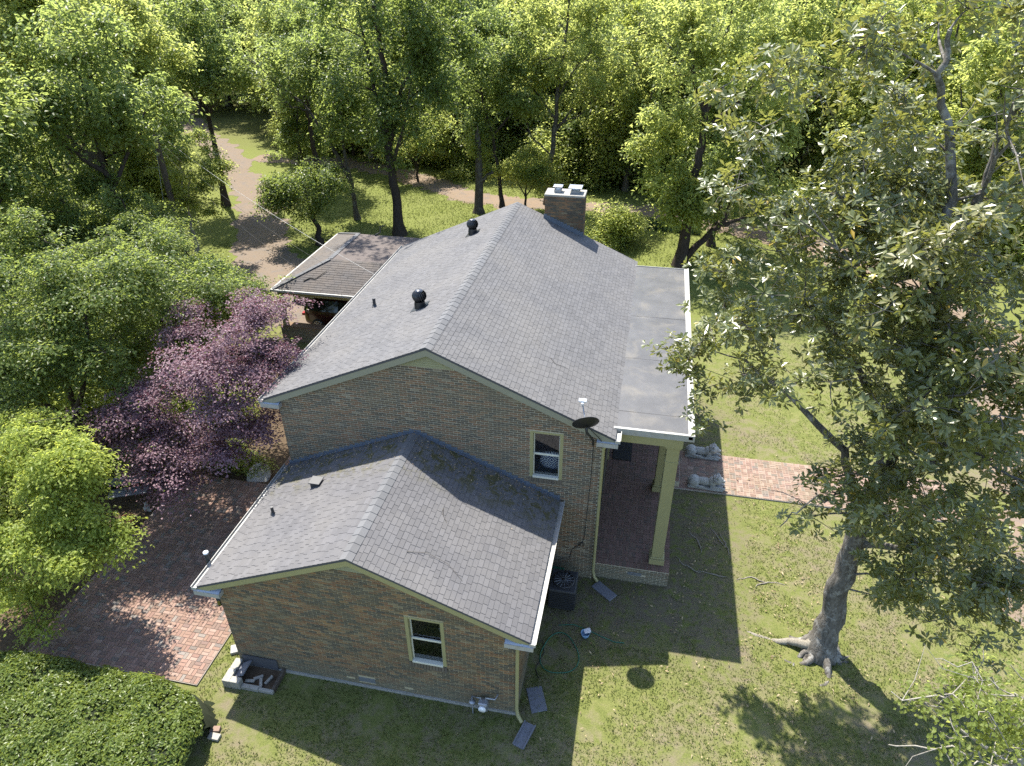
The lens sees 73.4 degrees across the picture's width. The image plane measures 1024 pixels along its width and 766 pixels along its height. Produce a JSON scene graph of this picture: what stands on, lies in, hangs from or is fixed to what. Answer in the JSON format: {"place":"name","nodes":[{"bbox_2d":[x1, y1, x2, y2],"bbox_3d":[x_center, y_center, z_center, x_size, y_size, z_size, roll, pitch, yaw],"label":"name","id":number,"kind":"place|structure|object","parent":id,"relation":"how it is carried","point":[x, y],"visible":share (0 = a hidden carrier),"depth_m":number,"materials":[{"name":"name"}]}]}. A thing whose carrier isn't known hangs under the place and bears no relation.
{"place":"outdoors","nodes":[
{"label":"outdoors","id":0,"kind":"place"},
{"bbox_2d":[156,277,280,362],"bbox_3d":[-13.029,-2.934,30.708,4.532,3.886,6.414,24,40,34],"label":"layered green tree","id":1,"kind":"object","parent":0,"point":[259,286],"visible":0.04,"depth_m":31.18,"materials":[{"name":"green plant"}]},
{"bbox_2d":[178,110,309,325],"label":"driveway","id":2,"kind":"structure","parent":0,"point":[254,254],"depth_m":45.43,"materials":[{"name":"beige gravel"}]},
{"bbox_2d":[302,297,348,324],"bbox_3d":[-7.883,-3.578,33.737,4.620,1.667,1.910,6,33,10],"label":"parked car","id":3,"kind":"object","parent":2,"relation":"on","point":[327,311],"visible":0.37,"depth_m":33.12,"materials":[{"name":"black metal"}]},
{"bbox_2d":[0,72,1023,765],"bbox_3d":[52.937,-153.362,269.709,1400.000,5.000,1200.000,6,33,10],"label":"ground","id":4,"kind":"structure","parent":0,"point":[242,128],"depth_m":18.28,"materials":[{"name":"green plant"}]},
{"bbox_2d":[0,45,48,330],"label":"crowned tree","id":5,"kind":"object","parent":4,"relation":"on","point":[23,127],"visible":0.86,"depth_m":28.26,"materials":[{"name":"green plant"}]},
{"bbox_2d":[0,142,76,349],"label":"wood edge tree","id":6,"kind":"object","parent":4,"relation":"on","point":[10,186],"visible":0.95,"depth_m":29.25,"materials":[{"name":"green plant"}]},
{"bbox_2d":[0,368,112,485],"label":"round shrub","id":7,"kind":"object","parent":4,"relation":"on","point":[69,408],"visible":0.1,"depth_m":24.37,"materials":[{"name":"green plant"}]},
{"bbox_2d":[0,241,116,384],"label":"layered green tree","id":8,"kind":"object","parent":4,"relation":"on","point":[19,339],"visible":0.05,"depth_m":27.15,"materials":[{"name":"green plant"}]},
{"bbox_2d":[13,133,142,248],"bbox_3d":[-22.395,-8.273,34.696,7.284,8.779,5.454,5,32,8],"label":"tree","id":9,"kind":"object","parent":4,"relation":"on","point":[84,184],"visible":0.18,"depth_m":33.10,"materials":[{"name":"green plant"}]},
{"bbox_2d":[0,12,183,191],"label":"tree","id":10,"kind":"object","parent":4,"relation":"on","point":[72,162],"visible":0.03,"depth_m":47.59,"materials":[{"name":"green plant"}]},
{"bbox_2d":[0,171,201,288],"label":"layered green tree","id":11,"kind":"object","parent":4,"relation":"on","point":[65,211],"visible":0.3,"depth_m":31.71,"materials":[{"name":"green plant"}]},
{"bbox_2d":[0,0,204,223],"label":"thick trunked tree","id":12,"kind":"object","parent":4,"relation":"on","point":[134,10],"visible":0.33,"depth_m":38.50,"materials":[{"name":"green plant"}]},
{"bbox_2d":[0,0,217,216],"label":"crowned tree","id":13,"kind":"object","parent":4,"relation":"on","point":[104,118],"visible":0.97,"depth_m":30.50,"materials":[{"name":"green plant"}]},
{"bbox_2d":[0,646,218,765],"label":"hedge","id":14,"kind":"object","parent":4,"relation":"on","point":[58,711],"visible":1,"depth_m":15.70,"materials":[{"name":"green plant"}]},
{"bbox_2d":[84,182,199,314],"bbox_3d":[-17.608,-6.115,32.805,4.399,7.080,5.874,-13,34,-20],"label":"tree","id":15,"kind":"object","parent":4,"relation":"on","point":[104,196],"visible":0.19,"depth_m":31.34,"materials":[{"name":"green plant"}]},
{"bbox_2d":[0,344,302,651],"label":"garden bed","id":16,"kind":"object","parent":4,"relation":"on","point":[280,456],"visible":0.17,"depth_m":23.05,"materials":[{"name":"soil"}]},
{"bbox_2d":[0,439,80,526],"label":"round shrub","id":17,"kind":"object","parent":16,"relation":"on","point":[4,503],"visible":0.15,"depth_m":21.46,"materials":[{"name":"green plant"}]},
{"bbox_2d":[0,406,154,652],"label":"yellow green tree","id":18,"kind":"object","parent":16,"relation":"on","point":[64,463],"visible":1,"depth_m":17.23,"materials":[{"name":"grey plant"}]},
{"bbox_2d":[0,197,187,456],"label":"tree","id":19,"kind":"object","parent":16,"relation":"on","point":[64,302],"visible":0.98,"depth_m":20.10,"materials":[{"name":"green plant"}]},
{"bbox_2d":[108,476,151,507],"bbox_3d":[-12.848,3.597,23.020,1.200,0.900,0.507,-7,33,-11],"label":"garden bench","id":20,"kind":"object","parent":16,"relation":"on","point":[120,493],"visible":0.54,"depth_m":22.99,"materials":[{"name":"wood"}]},
{"bbox_2d":[80,365,193,452],"bbox_3d":[-14.397,0.786,25.735,4.499,2.843,3.785,-21,38,-30],"label":"round shrub","id":21,"kind":"object","parent":16,"relation":"on","point":[111,398],"visible":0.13,"depth_m":25.28,"materials":[{"name":"green plant"}]},
{"bbox_2d":[97,428,186,495],"bbox_3d":[-13.386,2.567,24.199,4.049,1.422,3.028,-22,38,-31],"label":"round shrub","id":22,"kind":"object","parent":16,"relation":"on","point":[121,463],"visible":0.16,"depth_m":23.71,"materials":[{"name":"green plant"}]},
{"bbox_2d":[44,218,307,411],"bbox_3d":[-12.328,-1.304,24.245,10.170,7.968,7.422,6,33,10],"label":"broad green tree","id":23,"kind":"object","parent":16,"relation":"on","point":[213,287],"visible":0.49,"depth_m":23.03,"materials":[{"name":"green plant"}]},
{"bbox_2d":[57,286,321,526],"bbox_3d":[-9.018,1.090,21.167,6.694,7.278,6.827,6,33,10],"label":"purple maple","id":24,"kind":"object","parent":16,"relation":"on","point":[204,380],"visible":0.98,"depth_m":19.91,"materials":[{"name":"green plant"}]},
{"bbox_2d":[170,376,264,439],"bbox_3d":[-11.448,0.499,26.439,4.049,2.559,3.407,6,33,11],"label":"round shrub","id":25,"kind":"object","parent":16,"relation":"on","point":[230,394],"visible":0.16,"depth_m":26.28,"materials":[{"name":"green plant"}]},
{"bbox_2d":[196,438,279,480],"bbox_3d":[-9.940,2.453,24.492,3.599,1.279,1.893,11,34,17],"label":"round shrub","id":26,"kind":"object","parent":16,"relation":"on","point":[253,459],"visible":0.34,"depth_m":24.32,"materials":[{"name":"green plant"}]},
{"bbox_2d":[96,136,209,208],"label":"wood shrub","id":27,"kind":"object","parent":4,"relation":"on","point":[137,178],"visible":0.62,"depth_m":47.73,"materials":[{"name":"green plant"}]},
{"bbox_2d":[24,457,290,685],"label":"patio","id":28,"kind":"structure","parent":4,"relation":"on","point":[152,613],"depth_m":19.49,"materials":[{"name":"brick"}]},
{"bbox_2d":[247,462,271,481],"bbox_3d":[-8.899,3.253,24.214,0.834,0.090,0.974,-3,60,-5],"label":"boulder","id":29,"kind":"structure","parent":28,"relation":"on","point":[265,476],"depth_m":24.18,"materials":[{"name":"grey stone"}]},
{"bbox_2d":[20,207,294,355],"bbox_3d":[-15.869,-3.884,29.635,11.058,6.701,7.814,6,33,10],"label":"layered green tree","id":30,"kind":"object","parent":4,"relation":"on","point":[138,216],"visible":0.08,"depth_m":29.12,"materials":[{"name":"green plant"}]},
{"bbox_2d":[151,122,189,260],"bbox_3d":[-19.424,-10.474,38.297,0.497,8.802,1.602,6,33,10],"label":"utility pole","id":31,"kind":"object","parent":4,"relation":"on","point":[165,176],"visible":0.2,"depth_m":38.30,"materials":[{"name":"brown wood"}]},
{"bbox_2d":[139,124,239,252],"bbox_3d":[-18.312,-11.076,40.194,5.551,7.696,3.968,6,33,10],"label":"pale green tree","id":32,"kind":"object","parent":4,"relation":"on","point":[214,166],"visible":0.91,"depth_m":39.14,"materials":[{"name":"green plant"}]},
{"bbox_2d":[132,0,264,206],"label":"crowned tree","id":33,"kind":"object","parent":4,"relation":"on","point":[213,79],"visible":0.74,"depth_m":44.18,"materials":[{"name":"green plant"}]},
{"bbox_2d":[194,0,283,114],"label":"tree","id":34,"kind":"object","parent":4,"relation":"on","point":[223,16],"visible":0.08,"depth_m":71.80,"materials":[{"name":"green plant"}]},
{"bbox_2d":[222,654,285,694],"bbox_3d":[-6.539,7.371,17.399,1.360,0.420,0.695,6,33,10],"label":"window well","id":35,"kind":"object","parent":4,"relation":"on","point":[240,674],"depth_m":17.47,"materials":[{"name":"concrete"}]},
{"bbox_2d":[220,0,312,116],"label":"tree","id":36,"kind":"object","parent":4,"relation":"on","point":[234,14],"visible":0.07,"depth_m":66.59,"materials":[{"name":"green plant"}]},
{"bbox_2d":[235,0,319,150],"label":"tree","id":37,"kind":"object","parent":4,"relation":"on","point":[259,23],"visible":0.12,"depth_m":59.43,"materials":[{"name":"green plant"}]},
{"bbox_2d":[239,1,326,117],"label":"tree","id":38,"kind":"object","parent":4,"relation":"on","point":[258,103],"visible":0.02,"depth_m":68.37,"materials":[{"name":"green plant"}]},
{"bbox_2d":[247,0,351,172],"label":"crowned tree","id":39,"kind":"object","parent":4,"relation":"on","point":[282,21],"visible":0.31,"depth_m":48.33,"materials":[{"name":"green plant"}]},
{"bbox_2d":[262,47,338,177],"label":"tree","id":40,"kind":"object","parent":4,"relation":"on","point":[296,124],"visible":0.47,"depth_m":53.61,"materials":[{"name":"green plant"}]},
{"bbox_2d":[249,155,364,245],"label":"dark tree","id":41,"kind":"object","parent":4,"relation":"on","point":[280,192],"visible":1,"depth_m":41.12,"materials":[{"name":"green plant"}]},
{"bbox_2d":[247,24,394,220],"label":"leaning tree","id":42,"kind":"object","parent":4,"relation":"on","point":[324,56],"visible":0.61,"depth_m":42.88,"materials":[{"name":"green plant"}]},
{"bbox_2d":[270,232,421,342],"bbox_3d":[-6.877,-5.105,34.414,6.970,3.632,7.651,6,33,10],"label":"carport","id":43,"kind":"object","parent":4,"relation":"on","point":[372,254],"visible":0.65,"depth_m":32.10,"materials":[{"name":"grey metal"}]},
{"bbox_2d":[287,0,499,236],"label":"tall forked tree","id":44,"kind":"object","parent":4,"relation":"on","point":[420,27],"visible":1,"depth_m":39.39,"materials":[{"name":"green plant"}]},
{"bbox_2d":[383,0,476,136],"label":"tree","id":45,"kind":"object","parent":4,"relation":"on","point":[425,49],"visible":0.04,"depth_m":57.77,"materials":[{"name":"green plant"}]},
{"bbox_2d":[417,133,462,169],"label":"wood shrub","id":46,"kind":"object","parent":4,"relation":"on","point":[435,161],"visible":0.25,"depth_m":58.46,"materials":[{"name":"green plant"}]},
{"bbox_2d":[190,184,694,723],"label":"brick house","id":47,"kind":"structure","parent":4,"relation":"on","point":[336,576],"depth_m":18.13,"materials":[{"name":"brick"}]},
{"bbox_2d":[411,289,429,311],"bbox_3d":[-2.711,-2.422,20.166,0.480,0.705,0.480,6,33,10],"label":"turbine vent","id":48,"kind":"object","parent":47,"relation":"on","point":[419,296],"visible":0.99,"depth_m":20.06,"materials":[{"name":"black metal"}]},
{"bbox_2d":[404,616,447,672],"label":"window","id":49,"kind":"structure","parent":47,"relation":"in","point":[423,636],"depth_m":16.40,"materials":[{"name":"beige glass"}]},
{"bbox_2d":[534,459,557,473],"bbox_3d":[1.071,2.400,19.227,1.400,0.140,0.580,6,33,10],"label":"blue settee","id":50,"kind":"object","parent":47,"relation":"in","point":[539,466],"visible":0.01,"depth_m":19.11,"materials":[{"name":"fabric"}]},
{"bbox_2d":[539,451,558,468],"bbox_3d":[1.111,2.122,18.935,0.720,0.600,0.260,6,33,10],"label":"patterned cushion","id":51,"kind":"object","parent":50,"relation":"on","point":[550,462],"visible":0.76,"depth_m":18.84,"materials":[{"name":"white fabric"}]},
{"bbox_2d":[529,430,563,485],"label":"window","id":52,"kind":"structure","parent":47,"relation":"in","point":[540,442],"depth_m":18.64,"materials":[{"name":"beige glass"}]},
{"bbox_2d":[572,398,600,445],"bbox_3d":[1.824,1.101,17.127,0.674,1.264,0.623,20,37,29],"label":"satellite dish","id":53,"kind":"object","parent":47,"relation":"attached to","point":[586,423],"visible":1,"depth_m":16.92,"materials":[{"name":"black metal"}]},
{"bbox_2d":[612,442,632,460],"bbox_3d":[3.956,2.405,24.549,0.650,0.020,1.100,6,33,10],"label":"doormat","id":54,"kind":"object","parent":47,"relation":"on","point":[623,451],"visible":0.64,"depth_m":24.43,"materials":[{"name":"rubber"}]},
{"bbox_2d":[422,77,505,156],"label":"undergrowth tree","id":55,"kind":"object","parent":4,"relation":"on","point":[444,125],"visible":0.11,"depth_m":54.93,"materials":[{"name":"green plant"}]},
{"bbox_2d":[438,139,491,182],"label":"round shrub","id":56,"kind":"object","parent":4,"relation":"on","point":[466,168],"visible":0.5,"depth_m":56.12,"materials":[{"name":"green plant"}]},
{"bbox_2d":[458,126,498,214],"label":"tree","id":57,"kind":"object","parent":4,"relation":"on","point":[481,176],"visible":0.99,"depth_m":47.15,"materials":[{"name":"green plant"}]},
{"bbox_2d":[469,694,497,712],"bbox_3d":[-0.682,7.767,16.444,0.712,0.722,0.305,2,32,4],"label":"gas meter","id":58,"kind":"object","parent":4,"relation":"on","point":[483,705],"visible":1,"depth_m":16.31,"materials":[{"name":"grey metal"}]},
{"bbox_2d":[429,0,544,143],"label":"tree","id":59,"kind":"object","parent":4,"relation":"on","point":[486,37],"visible":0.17,"depth_m":55.47,"materials":[{"name":"green plant"}]},
{"bbox_2d":[457,118,521,169],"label":"wood shrub","id":60,"kind":"object","parent":4,"relation":"on","point":[501,144],"visible":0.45,"depth_m":56.77,"materials":[{"name":"green plant"}]},
{"bbox_2d":[436,0,553,207],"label":"slim tree","id":61,"kind":"object","parent":4,"relation":"on","point":[519,102],"visible":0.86,"depth_m":44.87,"materials":[{"name":"green plant"}]},
{"bbox_2d":[512,720,535,749],"bbox_3d":[0.290,8.294,16.207,0.300,0.066,0.640,15,35,23],"label":"splash block","id":62,"kind":"object","parent":4,"relation":"on","point":[523,735],"depth_m":16.20,"materials":[{"name":"concrete"}]},
{"bbox_2d":[186,166,864,326],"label":"grass","id":63,"kind":"structure","parent":4,"relation":"on","point":[423,210],"depth_m":47.53,"materials":[{"name":"green plant"}]},
{"bbox_2d":[486,142,570,205],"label":"round tree","id":64,"kind":"object","parent":4,"relation":"on","point":[536,173],"visible":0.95,"depth_m":47.15,"materials":[{"name":"green plant"}]},
{"bbox_2d":[486,66,576,139],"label":"undergrowth tree","id":65,"kind":"object","parent":4,"relation":"on","point":[536,117],"visible":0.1,"depth_m":55.49,"materials":[{"name":"green plant"}]},
{"bbox_2d":[526,686,546,712],"bbox_3d":[0.610,7.823,17.004,0.400,0.025,0.680,-6,32,-9],"label":"splash block","id":66,"kind":"object","parent":4,"relation":"on","point":[535,703],"visible":1,"depth_m":16.98,"materials":[{"name":"concrete"}]},
{"bbox_2d":[491,0,584,143],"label":"tree","id":67,"kind":"object","parent":4,"relation":"on","point":[543,31],"visible":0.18,"depth_m":54.82,"materials":[{"name":"green plant"}]},
{"bbox_2d":[515,116,592,189],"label":"wood shrub","id":68,"kind":"object","parent":4,"relation":"on","point":[567,152],"visible":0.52,"depth_m":52.89,"materials":[{"name":"green plant"}]},
{"bbox_2d":[548,568,577,610],"bbox_3d":[1.448,5.809,19.390,0.751,0.785,0.808,6,33,10],"label":"air conditioner","id":69,"kind":"object","parent":4,"relation":"on","point":[562,591],"visible":1,"depth_m":19.11,"materials":[{"name":"metal"}]},
{"bbox_2d":[488,0,643,204],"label":"grey limbed tree","id":70,"kind":"object","parent":4,"relation":"on","point":[546,67],"visible":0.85,"depth_m":44.67,"materials":[{"name":"green plant"}]},
{"bbox_2d":[521,87,611,161],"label":"undergrowth tree","id":71,"kind":"object","parent":4,"relation":"on","point":[565,104],"visible":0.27,"depth_m":53.67,"materials":[{"name":"green plant"}]},
{"bbox_2d":[551,0,649,158],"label":"tree","id":72,"kind":"object","parent":4,"relation":"on","point":[573,124],"visible":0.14,"depth_m":52.48,"materials":[{"name":"green plant"}]},
{"bbox_2d":[591,581,616,601],"bbox_3d":[2.662,6.009,19.868,0.320,0.050,0.720,-24,39,-33],"label":"splash block","id":73,"kind":"object","parent":4,"relation":"on","point":[604,591],"depth_m":19.83,"materials":[{"name":"concrete"}]},
{"bbox_2d":[562,111,653,196],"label":"wood shrub","id":74,"kind":"object","parent":4,"relation":"on","point":[594,174],"visible":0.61,"depth_m":52.38,"materials":[{"name":"green plant"}]},
{"bbox_2d":[566,0,668,154],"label":"tree","id":75,"kind":"object","parent":4,"relation":"on","point":[623,22],"visible":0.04,"depth_m":53.35,"materials":[{"name":"green plant"}]},
{"bbox_2d":[584,195,654,253],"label":"round shrub","id":76,"kind":"object","parent":4,"relation":"on","point":[618,224],"visible":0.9,"depth_m":42.14,"materials":[{"name":"green plant"}]},
{"bbox_2d":[577,0,682,191],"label":"tree","id":77,"kind":"object","parent":4,"relation":"on","point":[626,104],"visible":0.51,"depth_m":48.79,"materials":[{"name":"green plant"}]},
{"bbox_2d":[597,0,727,147],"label":"tree","id":78,"kind":"object","parent":4,"relation":"on","point":[627,9],"visible":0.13,"depth_m":51.61,"materials":[{"name":"green plant"}]},
{"bbox_2d":[647,216,701,234],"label":"iris bed","id":79,"kind":"object","parent":4,"relation":"on","point":[655,224],"visible":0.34,"depth_m":45.51,"materials":[{"name":"green plant"}]},
{"bbox_2d":[655,0,781,176],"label":"tree","id":80,"kind":"object","parent":4,"relation":"on","point":[688,148],"visible":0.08,"depth_m":45.74,"materials":[{"name":"green plant"}]},
{"bbox_2d":[617,0,825,267],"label":"two stem tree","id":81,"kind":"object","parent":4,"relation":"on","point":[686,199],"visible":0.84,"depth_m":35.72,"materials":[{"name":"green plant"}]},
{"bbox_2d":[657,32,798,246],"bbox_3d":[12.817,-13.798,40.264,7.478,12.036,9.986,12,34,19],"label":"tree","id":82,"kind":"object","parent":4,"relation":"on","point":[711,241],"visible":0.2,"depth_m":38.17,"materials":[{"name":"green plant"}]},
{"bbox_2d":[538,419,991,765],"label":"leaf litter","id":83,"kind":"object","parent":4,"relation":"on","point":[759,634],"visible":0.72,"depth_m":18.49,"materials":[{"name":"brown plant"}]},
{"bbox_2d":[761,163,820,217],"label":"wood shrub","id":84,"kind":"object","parent":4,"relation":"on","point":[797,183],"visible":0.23,"depth_m":46.86,"materials":[{"name":"green plant"}]},
{"bbox_2d":[745,0,852,179],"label":"tree","id":85,"kind":"object","parent":4,"relation":"on","point":[802,27],"visible":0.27,"depth_m":46.41,"materials":[{"name":"green plant"}]},
{"bbox_2d":[768,98,851,178],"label":"undergrowth tree","id":86,"kind":"object","parent":4,"relation":"on","point":[811,132],"visible":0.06,"depth_m":49.37,"materials":[{"name":"green plant"}]},
{"bbox_2d":[767,0,860,170],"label":"tree","id":87,"kind":"object","parent":4,"relation":"on","point":[853,7],"visible":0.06,"depth_m":50.59,"materials":[{"name":"green plant"}]},
{"bbox_2d":[674,451,959,523],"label":"garden walk","id":88,"kind":"structure","parent":4,"relation":"on","point":[736,473],"depth_m":24.03,"materials":[{"name":"brick"}]},
{"bbox_2d":[685,443,720,460],"bbox_3d":[6.961,2.409,25.000,1.264,0.561,0.484,8,33,12],"label":"stone lion","id":89,"kind":"object","parent":88,"relation":"on","point":[709,452],"visible":1,"depth_m":24.92},
{"bbox_2d":[687,473,725,491],"bbox_3d":[6.679,3.310,23.561,1.264,0.561,0.484,8,33,12],"label":"stone lion","id":90,"kind":"object","parent":88,"relation":"on","point":[716,482],"visible":1,"depth_m":23.49},
{"bbox_2d":[775,121,883,201],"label":"wood shrub","id":91,"kind":"object","parent":4,"relation":"on","point":[820,165],"visible":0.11,"depth_m":48.76,"materials":[{"name":"green plant"}]},
{"bbox_2d":[641,0,1023,685],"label":"magnolia tree","id":92,"kind":"object","parent":4,"relation":"on","point":[935,340],"visible":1,"depth_m":12.84,"materials":[{"name":"green plant"}]},
{"bbox_2d":[806,0,938,200],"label":"tree","id":93,"kind":"object","parent":4,"relation":"on","point":[860,109],"visible":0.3,"depth_m":43.85,"materials":[{"name":"green plant"}]},
{"bbox_2d":[803,0,953,168],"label":"tree","id":94,"kind":"object","parent":4,"relation":"on","point":[847,14],"visible":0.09,"depth_m":48.32,"materials":[{"name":"green plant"}]},
{"bbox_2d":[877,644,1023,765],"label":"tree","id":95,"kind":"object","parent":4,"relation":"on","point":[1014,725],"visible":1,"depth_m":10.16,"materials":[{"name":"green plant"}]},
{"bbox_2d":[900,0,1015,163],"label":"tree","id":96,"kind":"object","parent":4,"relation":"on","point":[932,30],"visible":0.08,"depth_m":52.12,"materials":[{"name":"green plant"}]},
{"bbox_2d":[914,2,1023,228],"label":"tree","id":97,"kind":"object","parent":4,"relation":"on","point":[989,52],"visible":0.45,"depth_m":38.97,"materials":[{"name":"green plant"}]},
{"bbox_2d":[952,162,1023,277],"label":"wood shrub","id":98,"kind":"object","parent":4,"relation":"on","point":[1018,258],"visible":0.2,"depth_m":38.51,"materials":[{"name":"green plant"}]},
{"bbox_2d":[253,154,1023,627],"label":"leafy path","id":99,"kind":"structure","parent":0,"point":[449,188],"depth_m":50.62,"materials":[{"name":"brown soil"}]},
{"bbox_2d":[373,114,463,181],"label":"round tree","id":100,"kind":"object","parent":99,"relation":"on","point":[439,147],"visible":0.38,"depth_m":54.08,"materials":[{"name":"green plant"}]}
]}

